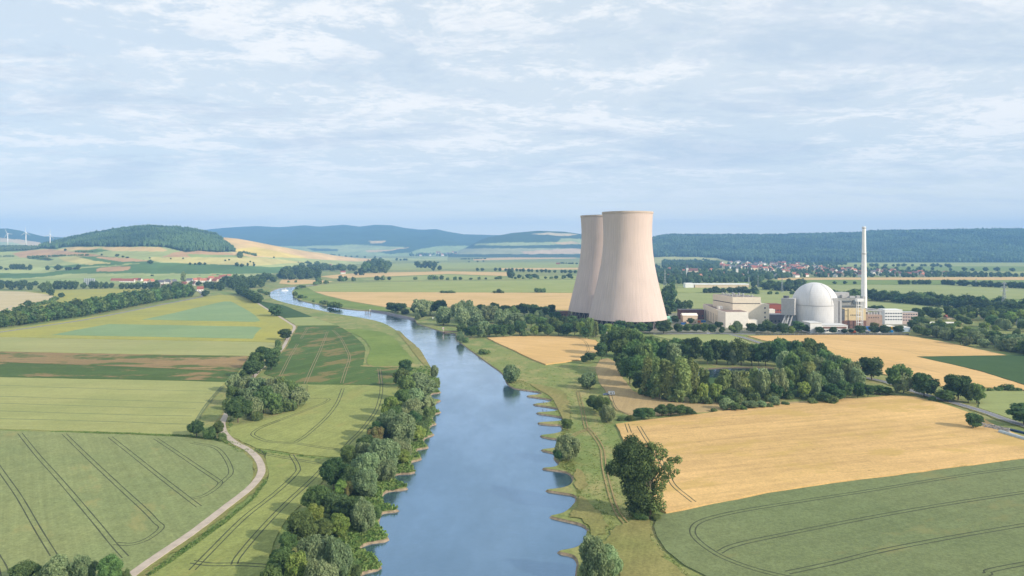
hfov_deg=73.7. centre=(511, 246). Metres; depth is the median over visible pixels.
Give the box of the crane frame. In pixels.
[855,299,863,325]
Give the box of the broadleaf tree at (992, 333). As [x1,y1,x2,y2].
[988,331,1001,339]
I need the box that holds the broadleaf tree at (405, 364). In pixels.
[398,359,412,371]
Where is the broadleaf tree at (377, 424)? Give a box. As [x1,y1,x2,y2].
[368,420,385,438]
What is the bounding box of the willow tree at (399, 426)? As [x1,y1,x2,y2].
[387,412,415,443]
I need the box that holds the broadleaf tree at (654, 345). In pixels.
[643,338,658,357]
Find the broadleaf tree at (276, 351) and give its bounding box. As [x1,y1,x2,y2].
[269,348,280,355]
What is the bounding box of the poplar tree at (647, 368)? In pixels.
[640,357,651,393]
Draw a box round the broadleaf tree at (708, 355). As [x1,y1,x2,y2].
[701,344,713,364]
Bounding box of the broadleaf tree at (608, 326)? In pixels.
[604,323,612,331]
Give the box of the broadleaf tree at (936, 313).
[928,308,942,317]
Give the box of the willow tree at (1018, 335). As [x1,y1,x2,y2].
[1007,333,1023,338]
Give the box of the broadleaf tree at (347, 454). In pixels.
[340,445,356,462]
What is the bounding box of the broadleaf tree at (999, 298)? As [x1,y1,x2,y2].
[994,296,1005,301]
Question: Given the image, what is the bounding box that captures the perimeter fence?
[755,333,908,334]
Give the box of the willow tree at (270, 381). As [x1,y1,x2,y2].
[263,377,277,386]
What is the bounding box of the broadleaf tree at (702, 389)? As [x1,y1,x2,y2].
[697,382,707,402]
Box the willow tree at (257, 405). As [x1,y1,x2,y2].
[244,396,263,416]
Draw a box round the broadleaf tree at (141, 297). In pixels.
[129,290,144,304]
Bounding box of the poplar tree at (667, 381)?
[658,359,677,398]
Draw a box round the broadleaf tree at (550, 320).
[545,316,559,324]
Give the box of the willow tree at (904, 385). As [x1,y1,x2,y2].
[893,371,912,392]
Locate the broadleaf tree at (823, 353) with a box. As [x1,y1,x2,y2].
[815,348,832,360]
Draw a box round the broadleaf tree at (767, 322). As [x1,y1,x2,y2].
[762,319,772,330]
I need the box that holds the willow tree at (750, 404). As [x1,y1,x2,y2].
[741,400,758,407]
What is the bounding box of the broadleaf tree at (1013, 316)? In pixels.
[1007,313,1018,321]
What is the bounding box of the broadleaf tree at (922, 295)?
[910,292,934,300]
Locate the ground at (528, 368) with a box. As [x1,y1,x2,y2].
[0,256,1023,575]
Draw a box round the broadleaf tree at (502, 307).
[500,305,510,310]
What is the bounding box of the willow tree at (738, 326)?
[733,320,742,332]
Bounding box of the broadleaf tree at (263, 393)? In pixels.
[251,387,273,413]
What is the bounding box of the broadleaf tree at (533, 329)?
[530,325,538,334]
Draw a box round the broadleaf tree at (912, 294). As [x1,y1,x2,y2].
[906,292,918,303]
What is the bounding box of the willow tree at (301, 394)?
[287,386,310,405]
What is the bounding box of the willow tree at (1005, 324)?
[998,319,1012,330]
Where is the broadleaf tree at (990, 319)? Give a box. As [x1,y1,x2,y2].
[984,315,998,324]
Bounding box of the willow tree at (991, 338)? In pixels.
[988,334,1000,342]
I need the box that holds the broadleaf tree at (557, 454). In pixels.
[552,448,562,461]
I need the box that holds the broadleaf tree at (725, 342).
[719,340,728,359]
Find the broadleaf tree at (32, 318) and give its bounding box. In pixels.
[24,315,35,323]
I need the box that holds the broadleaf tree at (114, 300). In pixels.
[106,293,118,310]
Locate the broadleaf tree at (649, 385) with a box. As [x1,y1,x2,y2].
[645,379,653,397]
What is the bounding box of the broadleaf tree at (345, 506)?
[333,496,359,520]
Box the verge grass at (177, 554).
[52,419,314,575]
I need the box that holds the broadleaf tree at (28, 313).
[21,310,30,324]
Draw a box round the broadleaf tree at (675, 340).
[669,337,682,343]
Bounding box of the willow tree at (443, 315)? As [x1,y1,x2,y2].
[435,306,450,324]
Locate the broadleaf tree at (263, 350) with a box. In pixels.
[255,346,272,359]
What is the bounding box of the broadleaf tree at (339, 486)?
[334,478,348,493]
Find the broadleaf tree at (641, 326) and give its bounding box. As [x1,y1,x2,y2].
[634,322,647,331]
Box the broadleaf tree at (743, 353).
[731,337,750,365]
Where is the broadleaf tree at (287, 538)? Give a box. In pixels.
[278,531,297,548]
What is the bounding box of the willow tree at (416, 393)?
[409,388,424,401]
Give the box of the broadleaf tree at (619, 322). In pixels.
[614,320,625,324]
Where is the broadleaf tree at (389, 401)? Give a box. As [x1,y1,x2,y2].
[381,396,402,412]
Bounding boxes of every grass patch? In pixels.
[346,329,412,366]
[361,365,398,366]
[396,330,430,370]
[530,383,570,418]
[569,496,608,537]
[573,468,587,489]
[603,519,684,575]
[685,375,826,398]
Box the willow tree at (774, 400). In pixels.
[768,396,779,404]
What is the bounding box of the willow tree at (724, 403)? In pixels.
[719,398,734,409]
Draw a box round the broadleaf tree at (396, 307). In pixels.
[390,303,407,312]
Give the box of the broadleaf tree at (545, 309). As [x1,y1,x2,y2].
[538,306,549,314]
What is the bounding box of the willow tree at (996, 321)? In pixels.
[994,318,1002,327]
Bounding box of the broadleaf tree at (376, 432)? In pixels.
[367,426,383,438]
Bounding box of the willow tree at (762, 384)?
[755,367,770,397]
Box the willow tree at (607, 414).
[599,404,615,421]
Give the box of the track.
[576,391,660,556]
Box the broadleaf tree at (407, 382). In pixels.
[397,375,415,390]
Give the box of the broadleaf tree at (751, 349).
[746,343,756,364]
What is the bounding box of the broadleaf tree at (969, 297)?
[956,293,975,301]
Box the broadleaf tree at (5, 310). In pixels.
[0,308,12,313]
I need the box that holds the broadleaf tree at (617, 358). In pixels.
[613,352,627,370]
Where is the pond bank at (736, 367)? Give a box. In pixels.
[673,367,773,374]
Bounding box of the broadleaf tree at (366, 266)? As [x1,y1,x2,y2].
[361,262,370,271]
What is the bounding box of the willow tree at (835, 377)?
[827,368,845,383]
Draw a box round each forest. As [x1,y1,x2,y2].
[0,245,39,250]
[38,224,235,251]
[652,227,1023,261]
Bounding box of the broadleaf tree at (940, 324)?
[930,323,946,326]
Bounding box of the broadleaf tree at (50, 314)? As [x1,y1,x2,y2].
[40,307,55,321]
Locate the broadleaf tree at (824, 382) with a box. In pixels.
[820,375,829,391]
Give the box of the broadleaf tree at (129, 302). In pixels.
[123,294,132,307]
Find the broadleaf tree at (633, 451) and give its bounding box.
[604,433,655,516]
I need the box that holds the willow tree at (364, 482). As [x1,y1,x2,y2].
[350,469,377,496]
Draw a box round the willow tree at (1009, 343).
[1002,337,1021,351]
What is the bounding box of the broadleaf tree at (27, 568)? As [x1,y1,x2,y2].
[7,559,41,575]
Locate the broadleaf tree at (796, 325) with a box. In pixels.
[792,321,805,332]
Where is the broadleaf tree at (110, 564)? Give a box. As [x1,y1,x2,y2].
[96,553,123,575]
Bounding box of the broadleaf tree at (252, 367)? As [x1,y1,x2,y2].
[243,359,264,376]
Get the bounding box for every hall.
[703,304,757,327]
[713,292,768,323]
[802,321,847,332]
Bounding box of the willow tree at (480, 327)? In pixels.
[477,321,490,336]
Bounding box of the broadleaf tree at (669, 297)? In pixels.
[665,292,673,302]
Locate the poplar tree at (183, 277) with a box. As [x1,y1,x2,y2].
[180,271,185,281]
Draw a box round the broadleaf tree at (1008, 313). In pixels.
[1004,311,1015,317]
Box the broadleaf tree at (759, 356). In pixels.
[752,343,762,365]
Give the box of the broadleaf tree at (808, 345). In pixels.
[801,338,816,354]
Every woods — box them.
[330,252,456,255]
[656,258,1023,284]
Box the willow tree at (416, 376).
[412,372,429,382]
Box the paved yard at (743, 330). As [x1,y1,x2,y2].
[606,313,911,332]
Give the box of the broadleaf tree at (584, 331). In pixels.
[580,327,589,337]
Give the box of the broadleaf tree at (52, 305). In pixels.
[45,300,61,309]
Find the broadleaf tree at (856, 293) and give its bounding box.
[849,290,860,296]
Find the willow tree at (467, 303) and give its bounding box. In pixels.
[457,299,473,307]
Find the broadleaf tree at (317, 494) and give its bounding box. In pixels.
[300,485,331,506]
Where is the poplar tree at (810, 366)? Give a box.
[802,361,815,373]
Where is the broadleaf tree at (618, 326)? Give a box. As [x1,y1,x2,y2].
[611,324,625,328]
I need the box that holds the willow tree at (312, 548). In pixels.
[296,534,328,566]
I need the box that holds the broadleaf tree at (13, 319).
[9,312,17,325]
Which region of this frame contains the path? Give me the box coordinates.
[130,303,295,575]
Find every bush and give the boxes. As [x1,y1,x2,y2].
[122,568,131,575]
[202,426,215,438]
[218,432,226,440]
[222,397,230,408]
[251,411,262,420]
[270,405,283,413]
[275,339,281,346]
[282,398,297,411]
[345,558,359,575]
[348,564,361,575]
[374,505,381,519]
[401,308,409,313]
[416,421,429,431]
[422,415,429,423]
[423,406,435,417]
[434,379,440,387]
[478,349,490,354]
[520,331,529,335]
[626,415,634,420]
[633,512,648,520]
[650,514,661,520]
[667,393,674,401]
[673,394,684,401]
[689,394,700,403]
[701,396,712,403]
[717,394,729,401]
[728,392,743,403]
[746,392,760,401]
[764,394,771,401]
[785,393,794,398]
[799,393,808,399]
[807,397,817,403]
[810,392,823,400]
[827,395,838,403]
[928,396,936,401]
[993,386,1003,390]
[999,384,1016,390]
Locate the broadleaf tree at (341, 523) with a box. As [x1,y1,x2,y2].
[329,513,350,536]
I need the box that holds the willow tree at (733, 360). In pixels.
[727,340,738,364]
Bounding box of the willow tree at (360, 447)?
[354,442,370,455]
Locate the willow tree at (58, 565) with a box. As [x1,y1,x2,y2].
[39,553,71,575]
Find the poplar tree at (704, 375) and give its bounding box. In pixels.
[698,367,709,390]
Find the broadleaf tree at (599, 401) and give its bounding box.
[593,395,609,411]
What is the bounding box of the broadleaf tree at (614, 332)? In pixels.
[607,325,625,344]
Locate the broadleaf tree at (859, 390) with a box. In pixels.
[852,382,865,397]
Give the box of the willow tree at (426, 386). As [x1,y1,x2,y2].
[415,378,435,394]
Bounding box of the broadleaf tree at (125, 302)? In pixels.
[118,294,128,307]
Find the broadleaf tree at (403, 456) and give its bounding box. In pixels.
[397,449,410,462]
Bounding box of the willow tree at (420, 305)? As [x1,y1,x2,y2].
[411,299,431,315]
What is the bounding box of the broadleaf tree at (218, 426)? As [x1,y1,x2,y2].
[213,420,223,436]
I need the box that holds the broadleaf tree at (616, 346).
[610,338,629,362]
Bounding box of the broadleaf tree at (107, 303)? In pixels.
[99,296,109,312]
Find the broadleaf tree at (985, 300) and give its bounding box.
[979,298,991,306]
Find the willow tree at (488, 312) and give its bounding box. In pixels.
[480,304,497,321]
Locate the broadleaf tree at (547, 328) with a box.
[540,322,554,334]
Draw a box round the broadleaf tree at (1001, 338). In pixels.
[997,336,1015,340]
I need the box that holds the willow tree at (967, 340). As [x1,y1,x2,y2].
[961,336,973,344]
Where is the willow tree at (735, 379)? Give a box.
[728,370,742,393]
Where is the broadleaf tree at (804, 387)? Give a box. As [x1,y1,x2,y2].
[797,381,811,393]
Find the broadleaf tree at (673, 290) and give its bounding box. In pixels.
[667,282,677,299]
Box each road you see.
[2,290,202,331]
[652,333,754,333]
[733,335,1023,427]
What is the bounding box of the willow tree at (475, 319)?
[467,314,485,325]
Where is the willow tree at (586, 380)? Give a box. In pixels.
[577,372,596,387]
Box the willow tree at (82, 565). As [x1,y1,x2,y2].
[68,554,97,575]
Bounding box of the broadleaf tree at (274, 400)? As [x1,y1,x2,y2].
[265,393,283,410]
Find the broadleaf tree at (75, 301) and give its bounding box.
[68,298,80,304]
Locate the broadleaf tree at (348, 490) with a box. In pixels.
[344,480,354,495]
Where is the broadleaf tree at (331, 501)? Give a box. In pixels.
[322,491,347,515]
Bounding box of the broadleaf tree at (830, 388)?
[824,383,838,394]
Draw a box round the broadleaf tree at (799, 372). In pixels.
[791,363,807,393]
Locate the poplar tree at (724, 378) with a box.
[714,369,731,394]
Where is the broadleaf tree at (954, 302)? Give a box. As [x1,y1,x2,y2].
[949,296,967,307]
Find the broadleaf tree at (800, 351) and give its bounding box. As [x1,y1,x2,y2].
[792,346,810,360]
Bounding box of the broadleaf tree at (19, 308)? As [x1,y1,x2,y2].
[11,303,28,313]
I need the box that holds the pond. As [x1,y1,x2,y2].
[674,368,779,377]
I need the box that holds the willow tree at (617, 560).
[603,544,623,575]
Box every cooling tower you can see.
[566,215,602,319]
[589,211,666,329]
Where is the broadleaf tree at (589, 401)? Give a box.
[585,395,597,406]
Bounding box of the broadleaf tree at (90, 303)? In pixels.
[85,299,93,315]
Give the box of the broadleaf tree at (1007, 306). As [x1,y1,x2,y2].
[1001,301,1013,308]
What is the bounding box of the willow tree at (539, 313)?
[534,310,544,322]
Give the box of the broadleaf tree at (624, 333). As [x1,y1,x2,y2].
[619,327,632,340]
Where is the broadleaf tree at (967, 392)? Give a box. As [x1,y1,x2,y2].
[961,383,974,402]
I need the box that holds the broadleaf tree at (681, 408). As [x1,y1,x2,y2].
[674,404,686,415]
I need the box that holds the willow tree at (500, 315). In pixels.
[493,308,511,324]
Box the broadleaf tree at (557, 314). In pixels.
[549,311,561,317]
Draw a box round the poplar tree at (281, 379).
[277,376,284,384]
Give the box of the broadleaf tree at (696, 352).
[684,337,703,358]
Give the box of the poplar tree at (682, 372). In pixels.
[673,355,692,397]
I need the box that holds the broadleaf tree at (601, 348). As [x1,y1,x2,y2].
[594,342,607,358]
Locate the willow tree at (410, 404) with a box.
[401,397,422,419]
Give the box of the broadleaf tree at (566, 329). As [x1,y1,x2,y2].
[560,322,572,335]
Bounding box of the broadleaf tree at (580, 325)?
[576,321,584,334]
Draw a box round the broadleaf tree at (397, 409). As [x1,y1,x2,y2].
[388,405,402,414]
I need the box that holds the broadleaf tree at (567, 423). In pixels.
[561,418,572,428]
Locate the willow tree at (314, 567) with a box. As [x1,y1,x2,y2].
[304,558,338,575]
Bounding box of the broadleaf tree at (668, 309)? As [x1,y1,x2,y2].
[664,304,671,315]
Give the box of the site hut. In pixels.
[677,309,703,318]
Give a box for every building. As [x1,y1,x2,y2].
[792,282,836,322]
[881,309,901,323]
[902,311,917,323]
[903,326,909,331]
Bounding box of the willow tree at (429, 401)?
[421,394,435,408]
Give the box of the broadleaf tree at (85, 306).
[77,299,90,315]
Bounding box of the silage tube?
[998,430,1023,439]
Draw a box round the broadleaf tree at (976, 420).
[965,412,984,427]
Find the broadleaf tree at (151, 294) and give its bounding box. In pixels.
[147,290,154,302]
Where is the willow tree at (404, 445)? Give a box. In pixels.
[392,437,411,454]
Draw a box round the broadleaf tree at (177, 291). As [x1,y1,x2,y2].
[169,284,181,298]
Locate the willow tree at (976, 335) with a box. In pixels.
[967,331,984,343]
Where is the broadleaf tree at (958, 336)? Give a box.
[954,333,968,343]
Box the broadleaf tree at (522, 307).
[518,303,529,313]
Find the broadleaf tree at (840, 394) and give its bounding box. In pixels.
[832,388,846,398]
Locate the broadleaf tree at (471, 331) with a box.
[463,325,478,336]
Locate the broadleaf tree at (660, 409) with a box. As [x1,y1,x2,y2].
[654,404,670,416]
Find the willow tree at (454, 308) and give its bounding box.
[450,302,463,316]
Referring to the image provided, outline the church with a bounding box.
[686,265,697,274]
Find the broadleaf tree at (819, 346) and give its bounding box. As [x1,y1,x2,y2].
[814,342,826,354]
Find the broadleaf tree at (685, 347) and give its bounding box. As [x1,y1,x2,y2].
[680,343,694,359]
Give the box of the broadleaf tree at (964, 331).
[954,329,969,333]
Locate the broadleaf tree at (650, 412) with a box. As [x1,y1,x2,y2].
[644,407,654,416]
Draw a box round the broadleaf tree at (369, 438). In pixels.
[356,434,374,443]
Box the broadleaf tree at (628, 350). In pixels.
[622,339,639,357]
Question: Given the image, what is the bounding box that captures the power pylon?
[1001,282,1007,301]
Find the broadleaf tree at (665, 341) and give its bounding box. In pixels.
[661,339,672,358]
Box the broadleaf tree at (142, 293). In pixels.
[138,291,146,304]
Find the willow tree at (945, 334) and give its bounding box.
[938,330,951,339]
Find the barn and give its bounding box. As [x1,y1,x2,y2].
[119,278,129,281]
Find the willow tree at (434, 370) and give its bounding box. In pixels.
[431,365,438,377]
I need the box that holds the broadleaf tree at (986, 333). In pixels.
[980,331,990,338]
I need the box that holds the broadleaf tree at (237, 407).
[224,396,252,422]
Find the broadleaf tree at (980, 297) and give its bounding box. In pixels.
[974,295,986,300]
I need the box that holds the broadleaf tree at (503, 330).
[499,325,508,335]
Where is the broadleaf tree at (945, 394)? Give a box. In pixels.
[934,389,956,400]
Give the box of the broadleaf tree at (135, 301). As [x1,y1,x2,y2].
[129,294,138,306]
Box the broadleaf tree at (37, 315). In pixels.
[30,310,41,322]
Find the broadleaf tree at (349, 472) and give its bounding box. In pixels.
[341,466,359,481]
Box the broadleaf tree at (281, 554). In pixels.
[266,546,295,571]
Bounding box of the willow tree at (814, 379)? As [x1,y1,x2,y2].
[806,370,822,394]
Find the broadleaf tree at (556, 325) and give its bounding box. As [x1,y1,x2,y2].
[552,321,562,334]
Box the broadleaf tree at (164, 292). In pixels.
[160,288,168,300]
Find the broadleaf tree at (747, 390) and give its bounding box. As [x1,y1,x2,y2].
[742,386,754,396]
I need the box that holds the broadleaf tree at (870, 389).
[863,384,876,396]
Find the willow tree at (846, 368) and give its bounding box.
[841,360,861,382]
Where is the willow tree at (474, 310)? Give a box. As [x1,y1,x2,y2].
[467,306,482,318]
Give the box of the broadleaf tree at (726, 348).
[723,345,730,364]
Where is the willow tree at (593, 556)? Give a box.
[578,533,614,575]
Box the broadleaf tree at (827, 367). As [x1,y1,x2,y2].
[819,360,838,380]
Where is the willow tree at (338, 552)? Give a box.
[320,535,352,575]
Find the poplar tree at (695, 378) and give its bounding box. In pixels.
[687,357,699,394]
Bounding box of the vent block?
[781,296,795,325]
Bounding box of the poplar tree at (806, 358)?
[800,353,814,362]
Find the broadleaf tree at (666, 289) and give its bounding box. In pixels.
[661,284,670,292]
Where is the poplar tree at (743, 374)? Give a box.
[736,370,751,395]
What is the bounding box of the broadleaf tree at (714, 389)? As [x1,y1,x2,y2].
[708,383,722,401]
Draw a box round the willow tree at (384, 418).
[376,409,397,438]
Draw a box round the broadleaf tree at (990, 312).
[985,310,998,316]
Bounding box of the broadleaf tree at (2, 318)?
[0,314,5,326]
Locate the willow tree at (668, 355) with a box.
[665,343,674,362]
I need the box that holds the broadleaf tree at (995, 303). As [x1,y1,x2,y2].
[991,301,999,310]
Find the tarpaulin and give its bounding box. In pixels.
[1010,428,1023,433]
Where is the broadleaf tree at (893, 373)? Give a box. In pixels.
[885,364,912,391]
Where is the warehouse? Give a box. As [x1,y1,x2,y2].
[683,283,748,287]
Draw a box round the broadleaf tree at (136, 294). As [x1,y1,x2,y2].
[130,291,139,305]
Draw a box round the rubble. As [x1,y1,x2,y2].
[982,422,1009,431]
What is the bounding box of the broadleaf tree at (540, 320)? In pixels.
[535,317,547,324]
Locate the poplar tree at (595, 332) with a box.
[592,321,598,336]
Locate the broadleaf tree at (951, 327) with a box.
[944,324,955,330]
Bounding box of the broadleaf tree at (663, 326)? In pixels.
[655,320,672,333]
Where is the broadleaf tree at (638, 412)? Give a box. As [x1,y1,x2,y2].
[632,407,647,418]
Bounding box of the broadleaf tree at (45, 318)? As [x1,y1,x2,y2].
[39,310,48,321]
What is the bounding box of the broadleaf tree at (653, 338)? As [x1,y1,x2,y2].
[644,336,659,342]
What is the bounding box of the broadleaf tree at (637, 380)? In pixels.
[632,370,643,387]
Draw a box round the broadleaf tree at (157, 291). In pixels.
[151,288,161,301]
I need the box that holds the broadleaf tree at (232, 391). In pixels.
[226,385,239,398]
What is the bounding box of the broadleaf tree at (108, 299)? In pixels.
[106,296,113,311]
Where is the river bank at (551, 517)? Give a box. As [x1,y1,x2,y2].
[268,285,589,575]
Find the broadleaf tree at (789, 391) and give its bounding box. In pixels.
[783,380,793,395]
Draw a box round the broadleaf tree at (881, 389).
[874,385,889,393]
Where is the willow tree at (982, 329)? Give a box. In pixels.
[976,326,987,331]
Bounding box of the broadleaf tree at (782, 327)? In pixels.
[777,323,788,332]
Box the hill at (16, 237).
[0,228,63,245]
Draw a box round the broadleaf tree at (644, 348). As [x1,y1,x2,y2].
[635,341,653,359]
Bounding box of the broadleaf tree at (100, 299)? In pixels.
[96,297,108,312]
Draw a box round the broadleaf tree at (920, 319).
[910,316,925,323]
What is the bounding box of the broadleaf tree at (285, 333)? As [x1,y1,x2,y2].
[277,329,291,339]
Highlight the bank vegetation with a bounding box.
[315,366,439,575]
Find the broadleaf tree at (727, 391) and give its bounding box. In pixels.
[723,388,736,395]
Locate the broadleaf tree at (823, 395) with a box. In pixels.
[819,392,831,401]
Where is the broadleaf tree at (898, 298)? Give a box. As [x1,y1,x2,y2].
[893,293,905,302]
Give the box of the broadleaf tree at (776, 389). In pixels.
[769,383,783,396]
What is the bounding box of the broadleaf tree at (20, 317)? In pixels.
[14,310,28,324]
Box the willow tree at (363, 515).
[350,496,375,531]
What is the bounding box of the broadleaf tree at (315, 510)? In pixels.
[304,503,323,522]
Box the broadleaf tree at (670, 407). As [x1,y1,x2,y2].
[664,403,677,415]
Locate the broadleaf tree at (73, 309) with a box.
[65,304,78,317]
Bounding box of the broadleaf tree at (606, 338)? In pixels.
[599,334,612,355]
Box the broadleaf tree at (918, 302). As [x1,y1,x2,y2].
[912,295,922,304]
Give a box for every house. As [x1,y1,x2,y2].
[197,286,203,290]
[556,311,567,316]
[769,313,784,322]
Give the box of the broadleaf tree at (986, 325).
[979,322,989,330]
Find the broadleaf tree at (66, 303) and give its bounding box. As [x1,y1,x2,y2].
[62,301,76,308]
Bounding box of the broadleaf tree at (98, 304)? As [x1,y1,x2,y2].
[90,297,102,314]
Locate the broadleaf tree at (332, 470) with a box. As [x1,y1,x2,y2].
[319,457,350,488]
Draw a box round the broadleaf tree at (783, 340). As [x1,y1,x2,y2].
[775,337,789,343]
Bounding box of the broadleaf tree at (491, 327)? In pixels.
[484,324,493,334]
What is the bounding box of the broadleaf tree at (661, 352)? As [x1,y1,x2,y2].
[655,341,667,359]
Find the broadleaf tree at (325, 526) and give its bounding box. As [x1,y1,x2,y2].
[314,518,333,537]
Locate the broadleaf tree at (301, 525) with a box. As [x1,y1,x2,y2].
[286,510,318,540]
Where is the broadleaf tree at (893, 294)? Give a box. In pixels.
[890,291,901,301]
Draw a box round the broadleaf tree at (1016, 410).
[1005,403,1023,424]
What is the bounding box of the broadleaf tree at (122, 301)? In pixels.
[118,295,124,308]
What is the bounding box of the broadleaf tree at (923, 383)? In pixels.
[911,372,940,397]
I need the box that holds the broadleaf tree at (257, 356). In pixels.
[247,352,263,361]
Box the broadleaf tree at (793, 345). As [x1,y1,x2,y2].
[785,340,802,351]
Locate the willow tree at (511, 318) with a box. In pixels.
[504,312,526,331]
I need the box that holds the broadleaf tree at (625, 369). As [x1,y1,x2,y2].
[619,356,633,383]
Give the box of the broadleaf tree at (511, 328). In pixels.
[506,324,514,334]
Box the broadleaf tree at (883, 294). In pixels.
[878,290,890,300]
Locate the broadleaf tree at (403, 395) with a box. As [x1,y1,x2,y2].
[394,389,410,402]
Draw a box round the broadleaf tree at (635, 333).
[627,327,644,343]
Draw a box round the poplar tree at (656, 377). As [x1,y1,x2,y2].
[650,357,664,398]
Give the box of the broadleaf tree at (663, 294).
[661,290,666,300]
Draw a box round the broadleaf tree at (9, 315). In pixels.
[2,312,12,326]
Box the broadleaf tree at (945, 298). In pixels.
[940,295,951,305]
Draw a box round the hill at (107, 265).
[0,237,446,284]
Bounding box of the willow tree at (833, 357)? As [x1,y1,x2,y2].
[828,353,840,361]
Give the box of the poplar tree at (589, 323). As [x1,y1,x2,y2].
[584,317,593,338]
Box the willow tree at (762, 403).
[756,400,766,406]
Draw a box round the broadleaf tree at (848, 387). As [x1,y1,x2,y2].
[837,380,854,397]
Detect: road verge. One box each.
[137,317,297,575]
[736,335,1021,426]
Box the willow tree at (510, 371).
[503,364,519,381]
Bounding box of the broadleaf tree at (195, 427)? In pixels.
[186,419,204,436]
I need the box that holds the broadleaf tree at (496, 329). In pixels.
[493,324,500,334]
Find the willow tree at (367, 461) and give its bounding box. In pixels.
[350,452,379,479]
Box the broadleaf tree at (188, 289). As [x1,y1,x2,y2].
[181,284,191,296]
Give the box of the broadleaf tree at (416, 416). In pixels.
[408,410,422,421]
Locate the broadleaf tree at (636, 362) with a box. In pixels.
[628,353,645,376]
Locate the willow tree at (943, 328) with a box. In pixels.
[937,327,950,335]
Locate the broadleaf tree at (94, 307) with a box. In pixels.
[87,299,96,314]
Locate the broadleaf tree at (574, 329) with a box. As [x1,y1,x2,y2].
[571,320,579,334]
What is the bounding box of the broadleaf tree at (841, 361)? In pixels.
[835,356,852,369]
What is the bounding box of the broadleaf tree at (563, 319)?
[558,316,568,323]
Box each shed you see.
[680,313,697,323]
[765,303,780,312]
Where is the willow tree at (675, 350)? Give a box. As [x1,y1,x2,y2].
[668,343,682,362]
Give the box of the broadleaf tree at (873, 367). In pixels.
[859,357,883,379]
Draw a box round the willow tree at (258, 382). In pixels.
[249,377,266,389]
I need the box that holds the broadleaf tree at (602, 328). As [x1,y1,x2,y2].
[598,323,607,334]
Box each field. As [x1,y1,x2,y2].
[0,291,52,310]
[0,295,291,342]
[0,337,274,355]
[0,352,248,371]
[0,362,237,381]
[0,377,224,434]
[0,431,252,575]
[11,288,149,310]
[54,324,260,338]
[142,301,259,321]
[149,449,327,575]
[227,371,397,457]
[259,301,311,317]
[264,325,396,384]
[279,279,332,283]
[285,317,333,324]
[294,288,390,311]
[307,280,664,292]
[317,292,571,309]
[321,271,506,277]
[357,262,447,270]
[360,274,575,280]
[448,262,658,268]
[474,257,571,259]
[487,336,598,364]
[501,268,577,269]
[595,358,851,415]
[616,395,1023,513]
[652,335,748,342]
[654,459,1023,575]
[675,292,784,307]
[677,286,780,292]
[736,280,1023,284]
[748,335,1023,390]
[778,277,1023,279]
[782,285,1023,298]
[804,263,1023,265]
[825,266,1023,270]
[867,302,943,311]
[917,355,1023,384]
[971,272,1023,274]
[979,390,1023,422]
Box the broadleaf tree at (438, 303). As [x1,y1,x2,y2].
[433,299,446,310]
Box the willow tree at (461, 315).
[454,306,470,323]
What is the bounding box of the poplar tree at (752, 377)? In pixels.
[746,367,759,392]
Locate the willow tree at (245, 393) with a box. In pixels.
[238,387,257,399]
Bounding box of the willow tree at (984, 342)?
[977,338,990,346]
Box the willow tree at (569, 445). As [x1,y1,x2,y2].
[554,433,580,460]
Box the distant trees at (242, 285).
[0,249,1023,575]
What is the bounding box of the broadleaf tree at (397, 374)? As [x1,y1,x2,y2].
[392,368,409,383]
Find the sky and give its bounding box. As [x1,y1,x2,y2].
[0,0,1023,237]
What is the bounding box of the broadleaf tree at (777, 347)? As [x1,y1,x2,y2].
[770,339,787,362]
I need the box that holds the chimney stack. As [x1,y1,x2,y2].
[861,226,866,311]
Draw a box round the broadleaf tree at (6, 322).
[1,316,10,326]
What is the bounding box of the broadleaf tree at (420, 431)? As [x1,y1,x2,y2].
[414,425,426,440]
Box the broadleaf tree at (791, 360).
[783,350,800,368]
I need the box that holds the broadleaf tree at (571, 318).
[567,315,577,323]
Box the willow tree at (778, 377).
[770,367,788,396]
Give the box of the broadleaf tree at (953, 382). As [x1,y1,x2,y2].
[941,374,971,399]
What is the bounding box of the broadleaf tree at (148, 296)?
[141,289,150,303]
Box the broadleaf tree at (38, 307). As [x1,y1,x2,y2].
[30,305,47,310]
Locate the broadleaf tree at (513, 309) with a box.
[508,306,520,313]
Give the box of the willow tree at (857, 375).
[849,367,865,384]
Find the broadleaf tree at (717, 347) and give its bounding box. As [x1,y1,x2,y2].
[707,339,723,363]
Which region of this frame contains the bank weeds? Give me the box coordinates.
[470,349,687,575]
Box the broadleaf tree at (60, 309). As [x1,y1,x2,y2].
[53,306,65,319]
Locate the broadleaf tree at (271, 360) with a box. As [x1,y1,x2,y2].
[264,353,279,369]
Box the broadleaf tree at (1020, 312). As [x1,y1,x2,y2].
[1014,309,1023,316]
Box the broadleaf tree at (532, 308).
[527,304,538,313]
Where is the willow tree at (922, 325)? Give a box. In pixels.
[913,323,925,328]
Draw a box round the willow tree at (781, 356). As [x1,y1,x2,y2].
[775,350,788,368]
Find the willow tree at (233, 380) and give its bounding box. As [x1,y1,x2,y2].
[225,373,240,387]
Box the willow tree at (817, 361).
[812,355,825,372]
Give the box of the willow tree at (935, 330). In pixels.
[930,325,939,336]
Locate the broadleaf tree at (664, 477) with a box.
[637,440,682,518]
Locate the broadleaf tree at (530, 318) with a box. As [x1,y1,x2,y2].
[524,313,537,325]
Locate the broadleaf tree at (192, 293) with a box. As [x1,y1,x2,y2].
[186,283,194,296]
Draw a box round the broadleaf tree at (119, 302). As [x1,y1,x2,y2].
[111,293,120,308]
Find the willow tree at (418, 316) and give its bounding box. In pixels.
[415,313,420,319]
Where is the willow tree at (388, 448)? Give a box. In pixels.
[367,437,400,464]
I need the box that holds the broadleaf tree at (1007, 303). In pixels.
[999,299,1016,306]
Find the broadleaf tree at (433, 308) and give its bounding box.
[431,301,435,311]
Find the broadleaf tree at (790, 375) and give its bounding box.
[784,366,796,390]
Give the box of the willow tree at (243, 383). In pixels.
[235,375,250,388]

